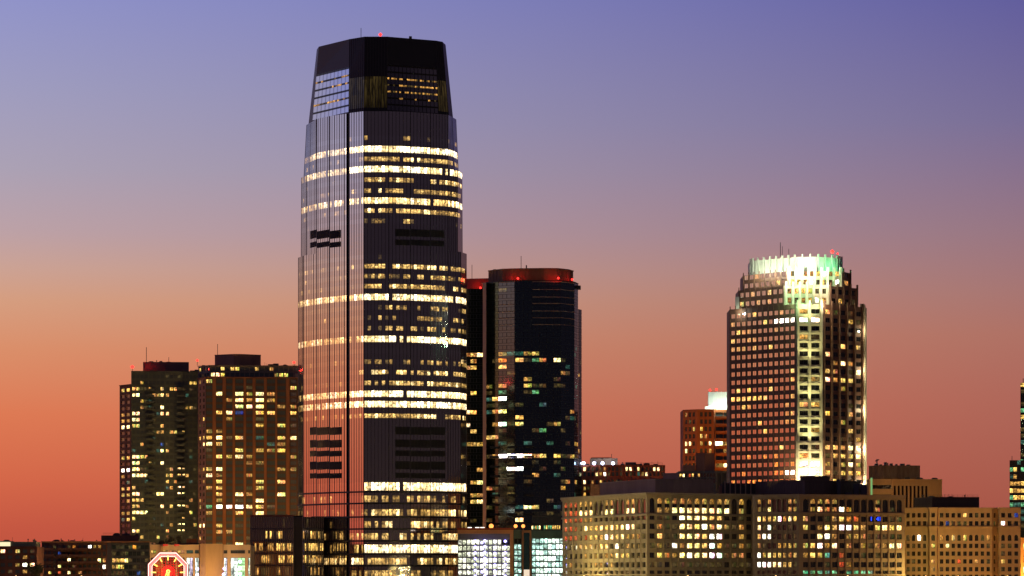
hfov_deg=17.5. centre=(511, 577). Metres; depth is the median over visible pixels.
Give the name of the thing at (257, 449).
window
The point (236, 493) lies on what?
window
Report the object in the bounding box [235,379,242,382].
window
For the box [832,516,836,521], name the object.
window
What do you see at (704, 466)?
block
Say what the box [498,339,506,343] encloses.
window
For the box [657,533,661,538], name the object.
window
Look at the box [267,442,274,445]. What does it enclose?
window
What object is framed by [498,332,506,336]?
window
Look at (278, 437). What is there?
window
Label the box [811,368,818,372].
window
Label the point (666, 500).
window
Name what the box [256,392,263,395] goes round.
window
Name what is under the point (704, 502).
window
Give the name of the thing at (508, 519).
window
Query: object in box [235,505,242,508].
window
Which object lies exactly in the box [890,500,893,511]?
window
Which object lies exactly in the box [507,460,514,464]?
window
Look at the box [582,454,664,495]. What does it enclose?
brick block
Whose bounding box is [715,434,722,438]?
window
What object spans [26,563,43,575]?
tree
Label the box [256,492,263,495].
window
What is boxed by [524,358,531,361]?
window
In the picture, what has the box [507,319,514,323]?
window
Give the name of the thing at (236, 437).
window
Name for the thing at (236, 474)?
window
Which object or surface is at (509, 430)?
window
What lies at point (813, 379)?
window
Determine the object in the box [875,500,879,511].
window
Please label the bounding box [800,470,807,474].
window
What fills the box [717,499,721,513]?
window
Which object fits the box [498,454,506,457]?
window
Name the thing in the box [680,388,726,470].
apartment tower
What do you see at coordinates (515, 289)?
window
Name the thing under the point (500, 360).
window
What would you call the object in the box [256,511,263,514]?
window
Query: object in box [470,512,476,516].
window
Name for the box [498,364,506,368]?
window
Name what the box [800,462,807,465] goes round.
window
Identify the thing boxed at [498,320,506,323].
window
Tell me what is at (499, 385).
window
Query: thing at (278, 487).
window
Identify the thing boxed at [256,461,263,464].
window
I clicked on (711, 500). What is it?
window
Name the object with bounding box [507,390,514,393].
window
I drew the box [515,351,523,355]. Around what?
window
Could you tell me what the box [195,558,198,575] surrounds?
window
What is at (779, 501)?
window
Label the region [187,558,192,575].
window
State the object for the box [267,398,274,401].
window
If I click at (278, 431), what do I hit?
window
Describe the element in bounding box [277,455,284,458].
window
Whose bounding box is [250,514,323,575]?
office annex
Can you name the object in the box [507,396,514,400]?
window
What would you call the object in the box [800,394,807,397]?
window
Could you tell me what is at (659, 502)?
window
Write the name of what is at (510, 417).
window
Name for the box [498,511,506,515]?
window
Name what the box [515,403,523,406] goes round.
window
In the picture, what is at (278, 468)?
window
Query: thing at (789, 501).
window
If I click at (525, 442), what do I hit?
window
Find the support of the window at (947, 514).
in the stone office
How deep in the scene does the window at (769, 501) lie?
1256.32 m
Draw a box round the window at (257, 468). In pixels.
[256,467,263,470]
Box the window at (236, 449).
[235,448,242,451]
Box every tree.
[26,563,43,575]
[155,539,167,544]
[165,535,182,544]
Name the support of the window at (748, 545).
in the office block at (671, 524)
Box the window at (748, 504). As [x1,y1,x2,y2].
[746,499,750,513]
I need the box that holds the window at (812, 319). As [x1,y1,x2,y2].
[811,318,818,321]
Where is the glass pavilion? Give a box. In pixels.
[457,524,561,575]
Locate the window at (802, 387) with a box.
[800,385,807,389]
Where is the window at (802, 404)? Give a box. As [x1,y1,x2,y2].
[800,402,807,406]
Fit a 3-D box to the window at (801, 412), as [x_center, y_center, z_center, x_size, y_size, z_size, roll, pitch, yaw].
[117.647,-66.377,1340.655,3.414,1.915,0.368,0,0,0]
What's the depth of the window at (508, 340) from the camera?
1481.94 m
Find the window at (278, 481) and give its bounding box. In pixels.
[277,480,284,483]
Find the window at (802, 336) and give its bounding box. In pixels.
[800,334,807,338]
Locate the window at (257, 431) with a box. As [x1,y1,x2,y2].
[256,430,263,433]
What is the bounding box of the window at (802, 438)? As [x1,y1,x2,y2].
[800,436,807,440]
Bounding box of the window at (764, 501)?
[763,499,765,511]
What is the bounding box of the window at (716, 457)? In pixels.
[715,456,722,459]
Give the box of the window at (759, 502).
[758,499,760,511]
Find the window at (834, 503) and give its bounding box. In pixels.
[832,499,836,511]
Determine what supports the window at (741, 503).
in the office block at (671, 524)
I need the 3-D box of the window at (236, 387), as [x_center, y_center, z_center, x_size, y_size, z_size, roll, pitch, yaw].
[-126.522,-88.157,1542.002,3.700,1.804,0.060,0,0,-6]
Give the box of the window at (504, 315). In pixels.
[498,313,506,317]
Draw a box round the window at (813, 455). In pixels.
[811,453,818,457]
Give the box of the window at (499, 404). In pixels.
[498,403,506,406]
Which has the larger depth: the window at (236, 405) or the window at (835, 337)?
the window at (236, 405)
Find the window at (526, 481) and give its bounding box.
[524,479,531,483]
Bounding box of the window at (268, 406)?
[267,405,274,408]
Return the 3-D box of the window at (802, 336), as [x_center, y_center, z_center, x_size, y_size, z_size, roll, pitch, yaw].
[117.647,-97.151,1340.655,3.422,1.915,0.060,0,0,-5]
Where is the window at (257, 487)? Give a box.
[256,486,263,489]
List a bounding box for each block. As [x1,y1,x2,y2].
[0,537,43,575]
[41,533,154,575]
[560,473,762,575]
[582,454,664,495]
[676,453,726,492]
[752,476,905,575]
[867,459,941,507]
[1010,460,1023,537]
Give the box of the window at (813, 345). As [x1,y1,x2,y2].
[811,343,818,347]
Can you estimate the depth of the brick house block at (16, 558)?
1341.73 m
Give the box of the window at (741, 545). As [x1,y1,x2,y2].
[739,543,743,548]
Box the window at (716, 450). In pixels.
[715,449,722,452]
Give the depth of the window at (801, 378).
1340.62 m
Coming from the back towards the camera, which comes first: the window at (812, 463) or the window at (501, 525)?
the window at (501, 525)
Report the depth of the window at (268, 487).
1543.61 m
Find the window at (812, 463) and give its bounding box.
[811,462,818,465]
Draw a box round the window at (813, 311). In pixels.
[811,309,818,313]
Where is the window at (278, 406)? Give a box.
[277,405,284,408]
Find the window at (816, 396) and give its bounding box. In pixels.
[811,394,818,398]
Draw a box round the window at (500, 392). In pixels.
[498,390,506,394]
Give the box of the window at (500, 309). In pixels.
[498,307,506,311]
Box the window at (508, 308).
[507,307,514,310]
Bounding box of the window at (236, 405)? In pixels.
[235,404,242,407]
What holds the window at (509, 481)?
in the glass tower at (532, 396)
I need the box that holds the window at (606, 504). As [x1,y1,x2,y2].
[605,500,607,514]
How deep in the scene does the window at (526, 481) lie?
1481.04 m
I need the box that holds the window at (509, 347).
[507,345,514,349]
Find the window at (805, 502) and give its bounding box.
[803,499,807,511]
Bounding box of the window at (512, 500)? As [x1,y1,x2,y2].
[507,498,514,502]
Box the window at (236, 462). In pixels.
[235,461,242,464]
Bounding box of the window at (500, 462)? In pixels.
[498,460,506,464]
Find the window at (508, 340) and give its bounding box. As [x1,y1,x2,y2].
[507,339,514,342]
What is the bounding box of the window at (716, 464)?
[715,463,722,467]
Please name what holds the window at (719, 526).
in the office block at (671, 524)
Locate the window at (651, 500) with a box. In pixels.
[650,498,653,512]
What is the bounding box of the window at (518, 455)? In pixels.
[515,454,523,457]
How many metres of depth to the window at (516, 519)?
1481.04 m
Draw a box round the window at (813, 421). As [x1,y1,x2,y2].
[811,419,818,423]
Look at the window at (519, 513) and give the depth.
1481.04 m
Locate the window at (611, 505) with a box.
[610,500,612,514]
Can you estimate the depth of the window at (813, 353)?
1340.95 m
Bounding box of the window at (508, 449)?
[507,448,514,451]
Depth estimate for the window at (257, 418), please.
1543.04 m
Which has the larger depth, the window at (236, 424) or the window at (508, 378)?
the window at (236, 424)
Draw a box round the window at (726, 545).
[724,543,728,548]
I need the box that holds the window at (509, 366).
[507,364,514,368]
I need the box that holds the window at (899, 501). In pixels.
[897,500,900,511]
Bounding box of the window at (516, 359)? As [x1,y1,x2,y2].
[515,358,523,361]
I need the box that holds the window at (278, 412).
[277,411,284,414]
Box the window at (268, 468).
[267,467,274,470]
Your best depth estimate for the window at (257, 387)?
1543.04 m
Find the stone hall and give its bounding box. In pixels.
[150,539,253,575]
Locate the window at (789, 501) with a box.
[788,499,790,511]
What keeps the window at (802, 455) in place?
in the office tower at (796, 368)
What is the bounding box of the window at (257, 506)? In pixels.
[256,505,263,508]
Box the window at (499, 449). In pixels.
[498,447,506,451]
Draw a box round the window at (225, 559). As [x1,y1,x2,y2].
[224,558,226,575]
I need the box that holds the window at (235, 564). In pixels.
[231,558,244,575]
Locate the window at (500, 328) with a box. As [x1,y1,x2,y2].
[498,326,506,330]
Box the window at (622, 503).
[621,499,623,513]
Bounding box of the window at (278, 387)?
[277,386,284,389]
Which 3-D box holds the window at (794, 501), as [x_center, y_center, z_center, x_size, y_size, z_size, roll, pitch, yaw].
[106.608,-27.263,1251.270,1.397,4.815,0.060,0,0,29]
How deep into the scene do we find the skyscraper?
1406.32 m
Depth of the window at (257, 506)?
1543.04 m
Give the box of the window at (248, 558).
[248,558,249,575]
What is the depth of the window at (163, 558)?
1352.45 m
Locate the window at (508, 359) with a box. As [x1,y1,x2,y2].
[507,358,514,361]
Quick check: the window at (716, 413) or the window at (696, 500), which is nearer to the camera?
the window at (696, 500)
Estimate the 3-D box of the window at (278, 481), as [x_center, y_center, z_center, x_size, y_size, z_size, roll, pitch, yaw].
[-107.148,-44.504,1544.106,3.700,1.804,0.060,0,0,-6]
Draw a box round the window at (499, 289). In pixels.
[498,288,506,292]
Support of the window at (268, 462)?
in the apartment tower at (247, 435)
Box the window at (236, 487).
[235,486,242,489]
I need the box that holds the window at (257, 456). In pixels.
[256,455,263,458]
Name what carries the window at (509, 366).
in the glass tower at (532, 396)
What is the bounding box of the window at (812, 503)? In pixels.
[810,499,814,511]
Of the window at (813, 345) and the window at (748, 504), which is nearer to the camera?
the window at (748, 504)
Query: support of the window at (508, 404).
in the glass tower at (532, 396)
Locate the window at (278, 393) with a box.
[277,392,284,395]
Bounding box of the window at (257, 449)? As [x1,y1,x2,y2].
[256,448,263,451]
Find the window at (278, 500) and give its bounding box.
[277,499,284,502]
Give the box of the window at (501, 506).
[498,505,506,508]
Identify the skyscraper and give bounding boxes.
[297,33,467,575]
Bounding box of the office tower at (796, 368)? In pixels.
[727,242,866,484]
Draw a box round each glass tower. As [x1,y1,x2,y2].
[467,278,487,527]
[483,265,581,575]
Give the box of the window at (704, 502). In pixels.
[702,499,706,513]
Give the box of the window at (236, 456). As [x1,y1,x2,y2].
[235,455,242,458]
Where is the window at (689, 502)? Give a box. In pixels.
[687,498,691,512]
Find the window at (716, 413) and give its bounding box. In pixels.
[715,412,722,416]
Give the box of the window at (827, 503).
[825,499,829,511]
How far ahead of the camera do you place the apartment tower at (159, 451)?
1561.35 m
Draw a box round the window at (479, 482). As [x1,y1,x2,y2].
[477,480,482,484]
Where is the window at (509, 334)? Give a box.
[507,332,514,336]
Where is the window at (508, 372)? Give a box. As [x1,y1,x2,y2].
[507,371,514,374]
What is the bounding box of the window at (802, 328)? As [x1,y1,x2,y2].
[800,326,807,330]
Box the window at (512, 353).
[507,351,514,355]
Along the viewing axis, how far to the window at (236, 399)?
1541.91 m
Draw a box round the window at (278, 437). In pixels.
[277,436,284,439]
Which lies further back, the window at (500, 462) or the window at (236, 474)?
the window at (236, 474)
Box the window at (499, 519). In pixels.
[498,518,506,521]
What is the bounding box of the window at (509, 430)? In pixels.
[507,428,514,432]
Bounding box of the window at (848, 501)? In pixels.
[847,499,850,511]
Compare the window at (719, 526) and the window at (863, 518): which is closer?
the window at (863, 518)
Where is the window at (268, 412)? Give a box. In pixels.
[267,411,274,414]
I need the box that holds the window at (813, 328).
[811,326,818,330]
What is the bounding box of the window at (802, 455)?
[800,453,807,457]
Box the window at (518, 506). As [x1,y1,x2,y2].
[515,505,523,508]
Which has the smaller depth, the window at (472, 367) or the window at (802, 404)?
the window at (802, 404)
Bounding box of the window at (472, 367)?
[470,365,476,369]
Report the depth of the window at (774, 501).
1255.40 m
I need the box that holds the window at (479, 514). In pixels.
[477,512,482,516]
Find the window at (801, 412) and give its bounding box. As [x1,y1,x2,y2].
[800,411,807,414]
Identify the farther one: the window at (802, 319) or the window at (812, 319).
the window at (812, 319)
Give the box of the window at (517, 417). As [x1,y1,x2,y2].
[515,415,523,419]
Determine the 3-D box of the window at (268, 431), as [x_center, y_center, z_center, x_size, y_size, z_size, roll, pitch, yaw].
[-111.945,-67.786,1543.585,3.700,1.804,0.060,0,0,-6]
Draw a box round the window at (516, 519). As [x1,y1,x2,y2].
[515,518,523,521]
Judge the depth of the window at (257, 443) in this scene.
1543.04 m
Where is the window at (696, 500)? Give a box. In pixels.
[695,499,698,512]
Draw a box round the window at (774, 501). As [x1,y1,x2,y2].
[773,499,775,511]
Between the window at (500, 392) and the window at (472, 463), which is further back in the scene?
the window at (472, 463)
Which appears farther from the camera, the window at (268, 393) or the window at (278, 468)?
the window at (278, 468)
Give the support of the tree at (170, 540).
on the ground
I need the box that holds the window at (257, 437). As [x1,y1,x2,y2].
[256,436,263,439]
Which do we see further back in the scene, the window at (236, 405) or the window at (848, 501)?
the window at (236, 405)
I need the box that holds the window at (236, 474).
[235,473,242,476]
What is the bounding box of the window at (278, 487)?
[277,486,284,489]
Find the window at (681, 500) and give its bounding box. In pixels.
[680,498,683,512]
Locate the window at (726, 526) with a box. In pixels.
[724,524,728,529]
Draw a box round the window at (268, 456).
[267,455,274,458]
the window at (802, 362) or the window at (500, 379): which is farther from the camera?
the window at (500, 379)
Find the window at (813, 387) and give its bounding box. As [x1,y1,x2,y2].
[811,385,818,389]
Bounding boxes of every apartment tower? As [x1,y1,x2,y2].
[119,347,197,544]
[196,344,297,544]
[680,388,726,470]
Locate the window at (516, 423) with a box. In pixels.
[515,422,523,425]
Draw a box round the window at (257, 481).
[256,480,263,483]
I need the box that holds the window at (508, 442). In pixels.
[507,441,514,444]
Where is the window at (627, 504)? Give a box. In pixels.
[626,499,628,513]
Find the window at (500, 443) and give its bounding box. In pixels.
[498,441,506,445]
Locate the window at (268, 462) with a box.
[267,461,274,464]
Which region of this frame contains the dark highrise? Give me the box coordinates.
[1020,378,1023,459]
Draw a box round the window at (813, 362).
[811,360,818,364]
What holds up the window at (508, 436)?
in the glass tower at (532, 396)
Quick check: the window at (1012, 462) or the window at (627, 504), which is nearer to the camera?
the window at (627, 504)
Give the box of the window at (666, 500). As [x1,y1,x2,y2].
[665,498,668,512]
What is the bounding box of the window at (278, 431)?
[277,430,284,433]
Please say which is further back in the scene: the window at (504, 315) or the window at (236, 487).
the window at (236, 487)
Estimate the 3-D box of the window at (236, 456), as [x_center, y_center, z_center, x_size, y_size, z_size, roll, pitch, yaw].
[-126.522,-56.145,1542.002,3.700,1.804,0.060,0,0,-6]
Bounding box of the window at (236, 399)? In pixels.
[235,398,242,401]
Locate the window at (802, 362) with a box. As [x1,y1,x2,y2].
[800,360,807,364]
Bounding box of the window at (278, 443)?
[277,442,284,445]
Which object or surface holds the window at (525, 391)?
in the glass tower at (532, 396)
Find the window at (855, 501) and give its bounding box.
[854,499,857,511]
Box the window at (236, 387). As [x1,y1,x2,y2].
[235,386,242,389]
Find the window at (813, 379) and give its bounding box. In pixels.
[811,377,818,381]
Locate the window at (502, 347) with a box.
[498,345,506,349]
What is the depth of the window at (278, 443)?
1544.17 m
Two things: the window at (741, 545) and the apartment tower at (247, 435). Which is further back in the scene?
the apartment tower at (247, 435)
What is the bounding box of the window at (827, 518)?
[825,516,829,521]
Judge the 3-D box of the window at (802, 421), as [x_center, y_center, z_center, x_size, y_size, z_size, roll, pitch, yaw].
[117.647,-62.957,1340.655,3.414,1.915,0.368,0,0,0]
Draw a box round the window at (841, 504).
[839,499,843,511]
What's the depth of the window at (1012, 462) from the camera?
1702.58 m
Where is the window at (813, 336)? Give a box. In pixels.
[811,334,818,338]
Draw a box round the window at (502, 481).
[498,479,506,483]
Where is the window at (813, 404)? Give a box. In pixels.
[811,402,818,406]
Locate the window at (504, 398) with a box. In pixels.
[498,396,506,400]
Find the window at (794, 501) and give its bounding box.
[793,499,795,511]
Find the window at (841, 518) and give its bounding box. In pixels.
[839,516,843,521]
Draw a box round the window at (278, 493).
[277,492,284,495]
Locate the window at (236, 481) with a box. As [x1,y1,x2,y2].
[235,480,242,483]
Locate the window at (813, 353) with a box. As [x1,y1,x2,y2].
[811,351,818,355]
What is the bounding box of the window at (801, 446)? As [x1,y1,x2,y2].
[800,445,807,448]
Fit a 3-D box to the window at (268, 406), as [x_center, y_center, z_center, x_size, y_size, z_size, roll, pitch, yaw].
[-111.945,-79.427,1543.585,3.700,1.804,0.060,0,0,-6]
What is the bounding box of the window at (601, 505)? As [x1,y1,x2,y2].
[600,501,602,514]
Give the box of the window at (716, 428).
[715,427,722,430]
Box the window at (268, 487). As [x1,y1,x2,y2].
[267,486,274,489]
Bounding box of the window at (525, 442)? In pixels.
[524,441,531,444]
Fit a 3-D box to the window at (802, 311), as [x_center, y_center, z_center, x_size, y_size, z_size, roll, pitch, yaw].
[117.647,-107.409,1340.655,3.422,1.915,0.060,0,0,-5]
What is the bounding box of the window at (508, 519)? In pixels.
[507,518,514,521]
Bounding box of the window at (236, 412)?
[235,411,242,414]
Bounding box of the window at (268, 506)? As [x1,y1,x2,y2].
[267,505,274,508]
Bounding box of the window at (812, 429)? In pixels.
[811,428,818,431]
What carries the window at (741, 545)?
in the office block at (671, 524)
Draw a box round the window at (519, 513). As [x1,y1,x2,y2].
[515,511,523,515]
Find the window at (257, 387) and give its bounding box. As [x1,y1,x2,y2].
[256,386,263,389]
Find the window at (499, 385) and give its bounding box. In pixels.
[498,384,506,387]
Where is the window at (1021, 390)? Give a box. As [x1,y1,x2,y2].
[1020,389,1023,456]
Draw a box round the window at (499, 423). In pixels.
[498,422,506,425]
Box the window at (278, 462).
[277,461,284,464]
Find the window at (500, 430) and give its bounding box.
[498,428,506,432]
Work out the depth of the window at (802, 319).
1340.62 m
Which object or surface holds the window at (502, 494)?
in the glass tower at (532, 396)
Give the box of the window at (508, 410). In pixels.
[507,409,514,412]
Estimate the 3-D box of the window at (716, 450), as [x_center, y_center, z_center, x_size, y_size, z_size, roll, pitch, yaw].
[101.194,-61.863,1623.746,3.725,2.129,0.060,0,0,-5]
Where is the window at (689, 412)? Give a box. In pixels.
[685,412,694,464]
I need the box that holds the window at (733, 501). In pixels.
[732,499,735,513]
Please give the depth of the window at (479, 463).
1499.96 m
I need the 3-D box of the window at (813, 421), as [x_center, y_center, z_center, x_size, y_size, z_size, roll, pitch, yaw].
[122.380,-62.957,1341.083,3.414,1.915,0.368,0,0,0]
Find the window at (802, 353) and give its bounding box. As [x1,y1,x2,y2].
[800,351,807,355]
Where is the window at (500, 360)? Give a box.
[498,358,506,362]
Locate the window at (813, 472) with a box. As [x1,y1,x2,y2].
[811,470,818,474]
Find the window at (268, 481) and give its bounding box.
[267,480,274,483]
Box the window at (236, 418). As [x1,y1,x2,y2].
[235,417,242,420]
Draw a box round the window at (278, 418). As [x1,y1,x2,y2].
[277,417,284,420]
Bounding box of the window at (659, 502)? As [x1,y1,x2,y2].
[657,498,661,512]
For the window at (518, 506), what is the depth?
1481.04 m
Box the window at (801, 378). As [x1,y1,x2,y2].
[800,377,807,381]
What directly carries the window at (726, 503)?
in the office block at (671, 524)
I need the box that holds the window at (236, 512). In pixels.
[235,511,242,514]
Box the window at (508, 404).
[507,403,514,406]
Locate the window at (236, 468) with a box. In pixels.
[235,467,242,470]
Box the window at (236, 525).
[235,524,242,527]
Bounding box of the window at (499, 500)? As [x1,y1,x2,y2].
[498,499,506,502]
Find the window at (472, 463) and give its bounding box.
[470,461,476,465]
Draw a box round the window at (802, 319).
[800,317,807,321]
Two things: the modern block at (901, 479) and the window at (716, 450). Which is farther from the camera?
the window at (716, 450)
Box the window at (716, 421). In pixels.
[715,420,722,423]
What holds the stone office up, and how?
on the ground
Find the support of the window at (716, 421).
in the apartment tower at (703, 430)
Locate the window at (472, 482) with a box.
[470,480,476,484]
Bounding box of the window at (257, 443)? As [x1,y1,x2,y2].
[256,442,263,445]
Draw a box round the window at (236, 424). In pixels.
[235,423,242,426]
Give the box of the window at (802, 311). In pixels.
[800,309,807,313]
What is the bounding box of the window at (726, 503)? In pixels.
[724,499,728,513]
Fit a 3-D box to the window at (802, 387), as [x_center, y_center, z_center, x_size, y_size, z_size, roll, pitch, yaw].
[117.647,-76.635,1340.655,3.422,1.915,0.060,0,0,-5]
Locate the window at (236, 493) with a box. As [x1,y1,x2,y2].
[235,492,242,495]
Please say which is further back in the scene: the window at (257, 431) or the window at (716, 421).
the window at (716, 421)
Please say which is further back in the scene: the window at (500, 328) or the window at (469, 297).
the window at (469, 297)
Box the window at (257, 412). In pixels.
[256,411,263,414]
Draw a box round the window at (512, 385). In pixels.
[507,383,514,387]
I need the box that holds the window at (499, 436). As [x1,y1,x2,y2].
[498,435,506,438]
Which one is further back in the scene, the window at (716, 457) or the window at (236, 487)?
the window at (716, 457)
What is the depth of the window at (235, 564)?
1353.11 m
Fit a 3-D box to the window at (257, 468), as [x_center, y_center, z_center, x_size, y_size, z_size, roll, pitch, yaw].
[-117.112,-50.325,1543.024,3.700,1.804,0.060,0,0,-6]
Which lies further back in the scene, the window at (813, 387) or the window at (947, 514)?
the window at (813, 387)
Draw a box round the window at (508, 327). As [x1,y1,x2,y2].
[507,326,514,329]
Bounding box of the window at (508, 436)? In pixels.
[507,435,514,438]
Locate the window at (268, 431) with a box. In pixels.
[267,430,274,433]
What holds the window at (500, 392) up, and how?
in the glass tower at (532, 396)
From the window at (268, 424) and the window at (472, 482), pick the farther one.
the window at (268, 424)
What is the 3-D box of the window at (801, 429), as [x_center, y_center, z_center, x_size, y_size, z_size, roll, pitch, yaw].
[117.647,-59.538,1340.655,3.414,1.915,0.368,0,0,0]
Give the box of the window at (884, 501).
[883,500,886,511]
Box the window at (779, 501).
[778,499,780,511]
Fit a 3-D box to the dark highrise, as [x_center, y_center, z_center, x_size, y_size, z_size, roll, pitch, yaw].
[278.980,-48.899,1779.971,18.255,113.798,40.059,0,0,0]
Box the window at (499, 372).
[498,371,506,374]
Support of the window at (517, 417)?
in the glass tower at (532, 396)
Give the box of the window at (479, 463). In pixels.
[477,461,482,465]
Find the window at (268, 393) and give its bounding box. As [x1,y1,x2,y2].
[267,392,274,395]
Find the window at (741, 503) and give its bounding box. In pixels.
[739,499,743,513]
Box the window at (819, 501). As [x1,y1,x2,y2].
[818,499,821,511]
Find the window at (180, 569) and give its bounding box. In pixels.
[177,558,184,575]
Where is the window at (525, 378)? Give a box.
[524,377,531,380]
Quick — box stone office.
[905,494,1020,575]
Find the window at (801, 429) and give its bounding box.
[800,428,807,431]
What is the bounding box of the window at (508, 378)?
[507,377,514,381]
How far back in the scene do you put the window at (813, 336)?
1340.95 m
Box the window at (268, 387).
[267,386,274,389]
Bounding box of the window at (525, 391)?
[524,390,531,393]
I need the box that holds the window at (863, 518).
[861,516,865,521]
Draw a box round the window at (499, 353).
[498,352,506,355]
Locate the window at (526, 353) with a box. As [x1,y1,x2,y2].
[524,351,531,355]
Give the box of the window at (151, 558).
[151,558,154,575]
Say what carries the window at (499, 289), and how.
in the glass tower at (532, 396)
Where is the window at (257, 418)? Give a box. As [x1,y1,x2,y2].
[256,417,263,420]
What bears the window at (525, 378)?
in the glass tower at (532, 396)
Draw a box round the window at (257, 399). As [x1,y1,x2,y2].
[256,398,263,401]
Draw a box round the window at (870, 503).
[868,499,872,511]
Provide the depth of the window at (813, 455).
1341.11 m
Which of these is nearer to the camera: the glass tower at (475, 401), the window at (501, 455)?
the window at (501, 455)
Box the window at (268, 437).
[267,436,274,439]
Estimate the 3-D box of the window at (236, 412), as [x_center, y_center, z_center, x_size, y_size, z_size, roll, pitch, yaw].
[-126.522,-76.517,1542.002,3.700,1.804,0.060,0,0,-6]
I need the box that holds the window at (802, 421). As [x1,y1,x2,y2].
[800,419,807,423]
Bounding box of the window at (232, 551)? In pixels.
[231,550,244,552]
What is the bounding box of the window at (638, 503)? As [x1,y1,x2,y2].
[637,499,639,512]
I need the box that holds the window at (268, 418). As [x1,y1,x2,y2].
[267,417,274,420]
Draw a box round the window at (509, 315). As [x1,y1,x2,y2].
[507,313,514,317]
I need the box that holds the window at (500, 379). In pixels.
[498,377,506,381]
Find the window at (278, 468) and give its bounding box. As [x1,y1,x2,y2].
[277,467,284,470]
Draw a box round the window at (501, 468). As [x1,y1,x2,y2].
[498,467,506,470]
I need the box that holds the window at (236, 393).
[235,392,242,395]
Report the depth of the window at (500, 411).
1483.93 m
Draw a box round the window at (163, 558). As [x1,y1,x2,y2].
[163,558,174,575]
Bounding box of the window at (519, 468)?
[515,466,523,470]
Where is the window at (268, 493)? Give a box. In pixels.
[267,492,274,495]
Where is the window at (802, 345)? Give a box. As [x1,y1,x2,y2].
[800,343,807,347]
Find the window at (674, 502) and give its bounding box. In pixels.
[672,498,676,512]
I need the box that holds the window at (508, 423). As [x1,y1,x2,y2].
[507,422,514,425]
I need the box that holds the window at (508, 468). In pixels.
[507,467,514,470]
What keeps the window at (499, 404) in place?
in the glass tower at (532, 396)
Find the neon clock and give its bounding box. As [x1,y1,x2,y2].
[147,552,188,575]
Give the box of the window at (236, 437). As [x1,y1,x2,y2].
[235,436,242,439]
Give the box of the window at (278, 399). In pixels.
[277,398,284,401]
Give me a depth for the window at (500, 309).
1484.11 m
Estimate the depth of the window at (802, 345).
1340.62 m
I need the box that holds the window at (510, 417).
[507,415,514,419]
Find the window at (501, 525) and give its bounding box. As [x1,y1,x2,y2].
[498,524,506,527]
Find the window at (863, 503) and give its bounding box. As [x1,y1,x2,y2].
[861,499,865,511]
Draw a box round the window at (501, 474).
[498,473,506,476]
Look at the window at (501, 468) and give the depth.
1483.93 m
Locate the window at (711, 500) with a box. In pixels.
[710,499,713,513]
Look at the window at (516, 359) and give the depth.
1481.04 m
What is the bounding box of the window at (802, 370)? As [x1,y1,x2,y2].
[800,368,807,372]
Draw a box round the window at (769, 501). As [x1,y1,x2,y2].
[768,499,770,511]
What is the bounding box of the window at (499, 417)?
[498,416,506,419]
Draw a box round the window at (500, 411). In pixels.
[498,409,506,413]
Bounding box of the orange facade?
[1020,538,1023,575]
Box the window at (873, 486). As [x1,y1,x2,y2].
[872,485,890,488]
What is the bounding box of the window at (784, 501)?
[783,499,785,511]
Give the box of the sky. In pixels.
[0,0,1023,546]
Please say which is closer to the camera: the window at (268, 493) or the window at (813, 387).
the window at (813, 387)
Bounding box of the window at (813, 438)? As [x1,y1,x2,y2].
[811,436,818,440]
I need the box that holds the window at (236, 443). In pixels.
[235,442,242,445]
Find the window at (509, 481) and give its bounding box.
[507,479,514,483]
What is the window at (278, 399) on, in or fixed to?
in the apartment tower at (247, 435)
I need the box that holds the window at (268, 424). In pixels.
[267,423,274,426]
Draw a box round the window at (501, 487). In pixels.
[498,486,506,489]
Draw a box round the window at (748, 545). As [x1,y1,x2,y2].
[746,543,750,548]
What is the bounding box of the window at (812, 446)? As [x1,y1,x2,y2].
[811,445,818,448]
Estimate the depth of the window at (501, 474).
1483.93 m
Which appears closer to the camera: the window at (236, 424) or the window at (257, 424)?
the window at (236, 424)
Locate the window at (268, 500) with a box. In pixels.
[267,499,274,502]
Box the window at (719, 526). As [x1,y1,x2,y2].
[717,524,721,529]
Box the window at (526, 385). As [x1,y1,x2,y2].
[524,383,531,387]
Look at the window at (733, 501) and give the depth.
1271.60 m
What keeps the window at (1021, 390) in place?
in the dark highrise
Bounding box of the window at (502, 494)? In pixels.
[498,492,506,496]
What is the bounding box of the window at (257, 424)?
[256,423,263,426]
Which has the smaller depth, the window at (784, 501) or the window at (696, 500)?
the window at (784, 501)
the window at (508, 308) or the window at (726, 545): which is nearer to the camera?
the window at (726, 545)
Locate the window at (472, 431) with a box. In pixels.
[470,429,476,433]
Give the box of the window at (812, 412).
[811,411,818,414]

